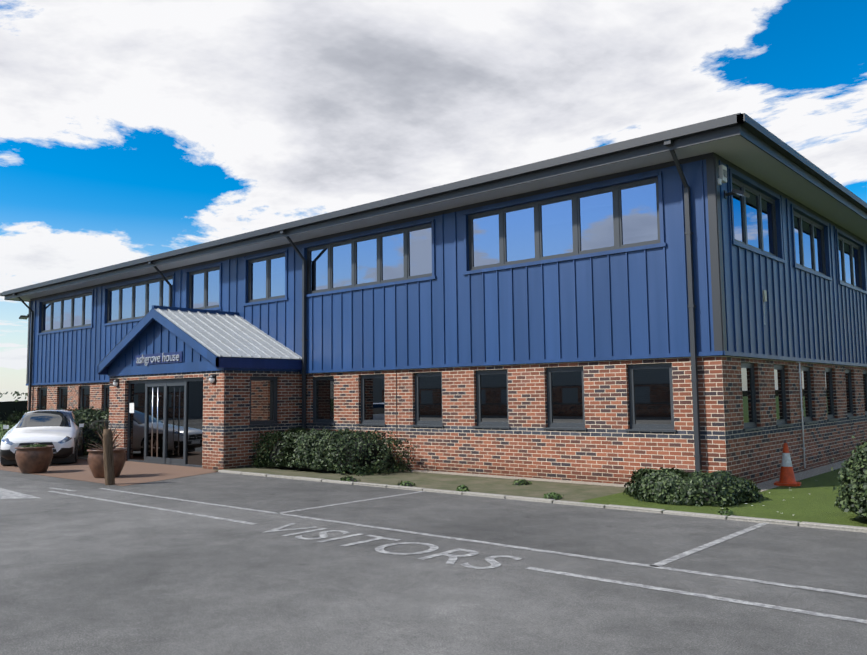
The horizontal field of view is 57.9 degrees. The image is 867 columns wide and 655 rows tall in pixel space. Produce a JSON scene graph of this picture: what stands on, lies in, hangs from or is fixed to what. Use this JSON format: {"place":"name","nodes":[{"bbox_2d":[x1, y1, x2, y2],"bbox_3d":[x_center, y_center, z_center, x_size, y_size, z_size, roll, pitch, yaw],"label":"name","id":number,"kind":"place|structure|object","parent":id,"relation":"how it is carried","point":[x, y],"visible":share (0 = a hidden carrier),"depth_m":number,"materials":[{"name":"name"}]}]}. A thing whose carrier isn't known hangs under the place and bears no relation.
{"place":"outdoors","nodes":[
{"label":"outdoors","id":0,"kind":"place"},
{"bbox_2d":[0,459,217,485],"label":"entrance apron","id":1,"kind":"object","parent":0,"point":[132,473],"visible":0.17,"depth_m":18.58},
{"bbox_2d":[14,445,53,473],"bbox_3d":[-9.561,3.159,18.765,0.861,0.620,0.861,-5,-7,41],"label":"pot","id":2,"kind":"object","parent":1,"relation":"on","point":[29,460],"visible":0.96,"depth_m":18.47,"materials":[{"name":"ceramic"}]},
{"bbox_2d":[21,444,47,446],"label":"potted plant","id":3,"kind":"object","parent":2,"relation":"in","point":[36,445],"visible":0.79,"depth_m":18.73,"materials":[{"name":"green plant"}]},
{"bbox_2d":[0,410,84,465],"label":"white hatchback car","id":4,"kind":"object","parent":1,"relation":"on","point":[61,431],"visible":0.85,"depth_m":21.21,"materials":[{"name":"white paint"}]},
{"bbox_2d":[87,448,126,477],"bbox_3d":[-7.270,3.015,17.445,0.840,0.620,0.840,-5,-7,41],"label":"pot","id":5,"kind":"object","parent":1,"relation":"on","point":[95,460],"visible":0.79,"depth_m":17.18,"materials":[{"name":"ceramic"}]},
{"bbox_2d":[82,419,140,449],"bbox_3d":[-7.228,2.408,17.461,1.226,0.742,1.240,-5,-7,41],"label":"potted cordyline","id":6,"kind":"object","parent":5,"relation":"in","point":[114,439],"visible":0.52,"depth_m":17.46,"materials":[{"name":"green plant"}]},
{"bbox_2d":[103,429,114,484],"bbox_3d":[-6.590,2.627,15.918,0.251,1.134,0.193,2,-6,-27],"label":"wooden post","id":7,"kind":"object","parent":1,"relation":"on","point":[109,473],"visible":0.98,"depth_m":15.84,"materials":[{"name":"brown wood"}]},
{"bbox_2d":[0,421,836,490],"bbox_3d":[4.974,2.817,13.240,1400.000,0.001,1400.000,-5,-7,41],"label":"ground","id":8,"kind":"structure","parent":0,"point":[16,423],"depth_m":47.17,"materials":[{"name":"green plant"}]},
{"bbox_2d":[0,391,27,423],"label":"boundary hedge","id":9,"kind":"object","parent":8,"relation":"on","point":[8,407],"depth_m":60.91,"materials":[{"name":"green plant"}]},
{"bbox_2d":[13,139,726,471],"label":"drainpipes","id":10,"kind":"object","parent":8,"relation":"on","point":[716,260],"visible":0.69,"depth_m":13.66,"materials":[{"name":"black metal"}]},
{"bbox_2d":[19,314,28,319],"bbox_3d":[-16.900,-0.443,32.469,0.622,0.164,0.300,-5,-7,41],"label":"security camera","id":11,"kind":"object","parent":10,"relation":"attached to","point":[23,317],"visible":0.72,"depth_m":32.49,"materials":[{"name":"grey metal"}]},
{"bbox_2d":[113,379,118,385],"bbox_3d":[-9.037,1.569,22.292,0.210,0.220,0.144,-5,-7,41],"label":"porch light","id":12,"kind":"object","parent":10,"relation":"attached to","point":[115,382],"visible":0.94,"depth_m":22.24,"materials":[{"name":"white"}]},
{"bbox_2d":[129,403,133,412],"bbox_3d":[-8.267,2.205,21.470,0.250,0.270,0.001,-5,-7,41],"label":"door notice","id":13,"kind":"object","parent":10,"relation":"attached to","point":[131,408],"depth_m":21.47,"materials":[{"name":"white paper"}]},
{"bbox_2d":[151,388,158,456],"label":"door handles","id":14,"kind":"object","parent":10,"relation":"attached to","point":[152,447],"depth_m":20.51,"materials":[{"name":"silver metal"}]},
{"bbox_2d":[97,305,301,375],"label":"porch roof","id":15,"kind":"structure","parent":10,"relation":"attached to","point":[206,340],"depth_m":20.57,"materials":[{"name":"grey metal"}]},
{"bbox_2d":[136,353,179,365],"bbox_3d":[-7.342,0.839,20.827,2.150,0.314,0.024,-5,-7,41],"label":"sign lettering","id":16,"kind":"object","parent":15,"relation":"attached to","point":[164,358],"depth_m":20.79,"materials":[{"name":"grey"}]},
{"bbox_2d":[135,351,182,364],"bbox_3d":[-7.327,0.827,20.859,2.350,0.275,0.035,-5,-7,41],"label":"building sign","id":17,"kind":"object","parent":15,"relation":"attached to","point":[180,353],"visible":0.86,"depth_m":20.76,"materials":[{"name":"metal"}]},
{"bbox_2d":[209,374,215,382],"bbox_3d":[-5.413,1.249,19.161,0.210,0.220,0.144,-5,-7,41],"label":"porch light","id":18,"kind":"object","parent":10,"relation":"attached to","point":[212,378],"visible":0.94,"depth_m":19.11,"materials":[{"name":"white"}]},
{"bbox_2d":[396,369,396,433],"bbox_3d":[-0.863,2.106,18.369,0.010,2.360,0.012,-5,-7,41],"label":"cable","id":19,"kind":"object","parent":10,"relation":"attached to","point":[396,401],"visible":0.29,"depth_m":18.39,"materials":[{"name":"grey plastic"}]},
{"bbox_2d":[724,189,749,198],"bbox_3d":[5.354,-2.370,13.862,0.392,0.164,0.300,-5,-7,41],"label":"security camera","id":20,"kind":"object","parent":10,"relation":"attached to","point":[738,192],"visible":1,"depth_m":13.78,"materials":[{"name":"grey metal"}]},
{"bbox_2d":[718,165,766,324],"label":"alarm boxes","id":21,"kind":"object","parent":10,"relation":"attached to","point":[722,178],"visible":0.85,"depth_m":13.84,"materials":[{"name":"white plastic"}]},
{"bbox_2d":[796,361,805,467],"bbox_3d":[7.739,1.793,16.505,0.052,2.320,0.156,-5,-7,41],"label":"side conduit","id":22,"kind":"object","parent":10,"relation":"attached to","point":[801,410],"visible":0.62,"depth_m":16.53,"materials":[{"name":"white"}]},
{"bbox_2d":[77,457,866,532],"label":"kerb edging","id":23,"kind":"object","parent":8,"relation":"on","point":[778,522],"visible":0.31,"depth_m":11.92,"materials":[{"name":"concrete"}]},
{"bbox_2d":[0,461,866,654],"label":"car park","id":24,"kind":"structure","parent":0,"point":[83,576],"depth_m":7.42,"materials":[{"name":"grey asphalt"}]},
{"bbox_2d":[262,523,521,568],"bbox_3d":[-0.711,2.522,9.181,3.850,0.001,0.720,-5,-7,41],"label":"painted lettering","id":25,"kind":"object","parent":24,"relation":"on","point":[452,559],"visible":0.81,"depth_m":8.83,"materials":[{"name":"paint"}]},
{"bbox_2d":[0,488,866,623],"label":"car park markings","id":26,"kind":"object","parent":24,"relation":"on","point":[6,494],"visible":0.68,"depth_m":8.31,"materials":[{"name":"paint"}]},
{"bbox_2d":[0,441,866,529],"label":"grass lawn","id":27,"kind":"structure","parent":0,"point":[812,498],"depth_m":13.70,"materials":[{"name":"plant"}]},
{"bbox_2d":[0,406,108,454],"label":"hedge","id":28,"kind":"object","parent":27,"relation":"on","point":[86,417],"visible":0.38,"depth_m":24.44,"materials":[{"name":"green plant"}]},
{"bbox_2d":[246,426,416,476],"bbox_3d":[-2.453,2.832,18.459,4.925,1.020,2.064,-5,-7,41],"label":"hedge","id":29,"kind":"object","parent":27,"relation":"on","point":[336,451],"visible":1,"depth_m":17.50,"materials":[{"name":"green plant"}]},
{"bbox_2d":[340,476,360,481],"bbox_3d":[-1.670,3.030,15.643,0.593,0.142,0.242,-5,-7,41],"label":"kerb weed","id":30,"kind":"object","parent":27,"relation":"on","point":[349,478],"visible":0.77,"depth_m":15.59,"materials":[{"name":"green plant"}]},
{"bbox_2d":[397,481,414,486],"bbox_3d":[-0.519,2.950,14.745,0.456,0.127,0.244,-5,-7,41],"label":"kerb weed","id":31,"kind":"object","parent":27,"relation":"on","point":[407,483],"visible":0.77,"depth_m":14.69,"materials":[{"name":"green plant"}]},
{"bbox_2d":[456,485,468,491],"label":"weed","id":32,"kind":"object","parent":27,"relation":"on","point":[463,488],"visible":0.88,"depth_m":13.78,"materials":[{"name":"green plant"}]},
{"bbox_2d":[512,479,531,485],"bbox_3d":[1.652,2.917,14.757,0.374,0.128,0.433,-5,-7,41],"label":"weed","id":33,"kind":"object","parent":27,"relation":"on","point":[518,482],"visible":0.96,"depth_m":14.67,"materials":[{"name":"green plant"}]},
{"bbox_2d":[544,493,563,499],"bbox_3d":[1.939,2.735,12.661,0.287,0.110,0.385,-5,-7,41],"label":"weed","id":34,"kind":"object","parent":27,"relation":"on","point":[553,496],"visible":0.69,"depth_m":12.57,"materials":[{"name":"green plant"}]},
{"bbox_2d":[623,466,764,506],"bbox_3d":[3.905,2.486,12.465,2.342,0.540,1.668,-5,-7,41],"label":"bush","id":35,"kind":"object","parent":27,"relation":"on","point":[671,486],"visible":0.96,"depth_m":11.89,"materials":[{"name":"green plant"}]},
{"bbox_2d":[717,508,733,515],"bbox_3d":[4.000,2.533,10.745,0.237,0.128,0.204,-5,-7,41],"label":"kerb weed","id":36,"kind":"object","parent":27,"relation":"on","point":[727,512],"visible":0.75,"depth_m":10.69,"materials":[{"name":"green plant"}]},
{"bbox_2d":[727,475,760,500],"bbox_3d":[4.657,2.505,12.370,0.980,0.421,0.996,-5,-7,41],"label":"bush","id":37,"kind":"object","parent":27,"relation":"on","point":[741,486],"visible":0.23,"depth_m":12.04,"materials":[{"name":"green plant"}]},
{"bbox_2d":[774,443,800,485],"bbox_3d":[6.362,2.455,14.117,0.420,0.750,0.420,-4,-6,29],"label":"traffic cone","id":38,"kind":"object","parent":27,"relation":"on","point":[787,476],"visible":1,"depth_m":14.03,"materials":[{"name":"orange plastic"}]},
{"bbox_2d":[831,436,866,517],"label":"lawn bush","id":39,"kind":"object","parent":27,"relation":"on","point":[852,497],"visible":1,"depth_m":9.91,"materials":[{"name":"green plant"}]},
{"bbox_2d":[0,0,866,401],"label":"sky","id":40,"kind":"structure","parent":0,"point":[130,130],"materials":[{"name":"white"}]},
{"bbox_2d":[27,355,866,483],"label":"brick walls","id":41,"kind":"structure","parent":0,"point":[605,447],"depth_m":16.32,"materials":[{"name":"brown brick"}]},
{"bbox_2d":[26,159,866,385],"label":"metal cladding","id":42,"kind":"structure","parent":41,"relation":"on","point":[616,304],"depth_m":16.78,"materials":[{"name":"blue metal"}]},
{"bbox_2d":[0,113,866,301],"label":"building eaves","id":43,"kind":"object","parent":42,"relation":"on","point":[747,146],"visible":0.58,"depth_m":16.46,"materials":[{"name":"grey metal"}]},
{"bbox_2d":[39,177,866,467],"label":"window frames","id":44,"kind":"structure","parent":41,"relation":"in","point":[615,190],"depth_m":18.05,"materials":[{"name":"black metal"}]},
{"bbox_2d":[43,183,859,330],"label":"upper windows","id":45,"kind":"structure","parent":44,"relation":"in","point":[639,212],"depth_m":17.58,"materials":[{"name":"glass"}]},
{"bbox_2d":[41,368,866,465],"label":"ground-floor windows","id":46,"kind":"structure","parent":44,"relation":"in","point":[652,395],"depth_m":18.97,"materials":[{"name":"black glass"}]}
]}

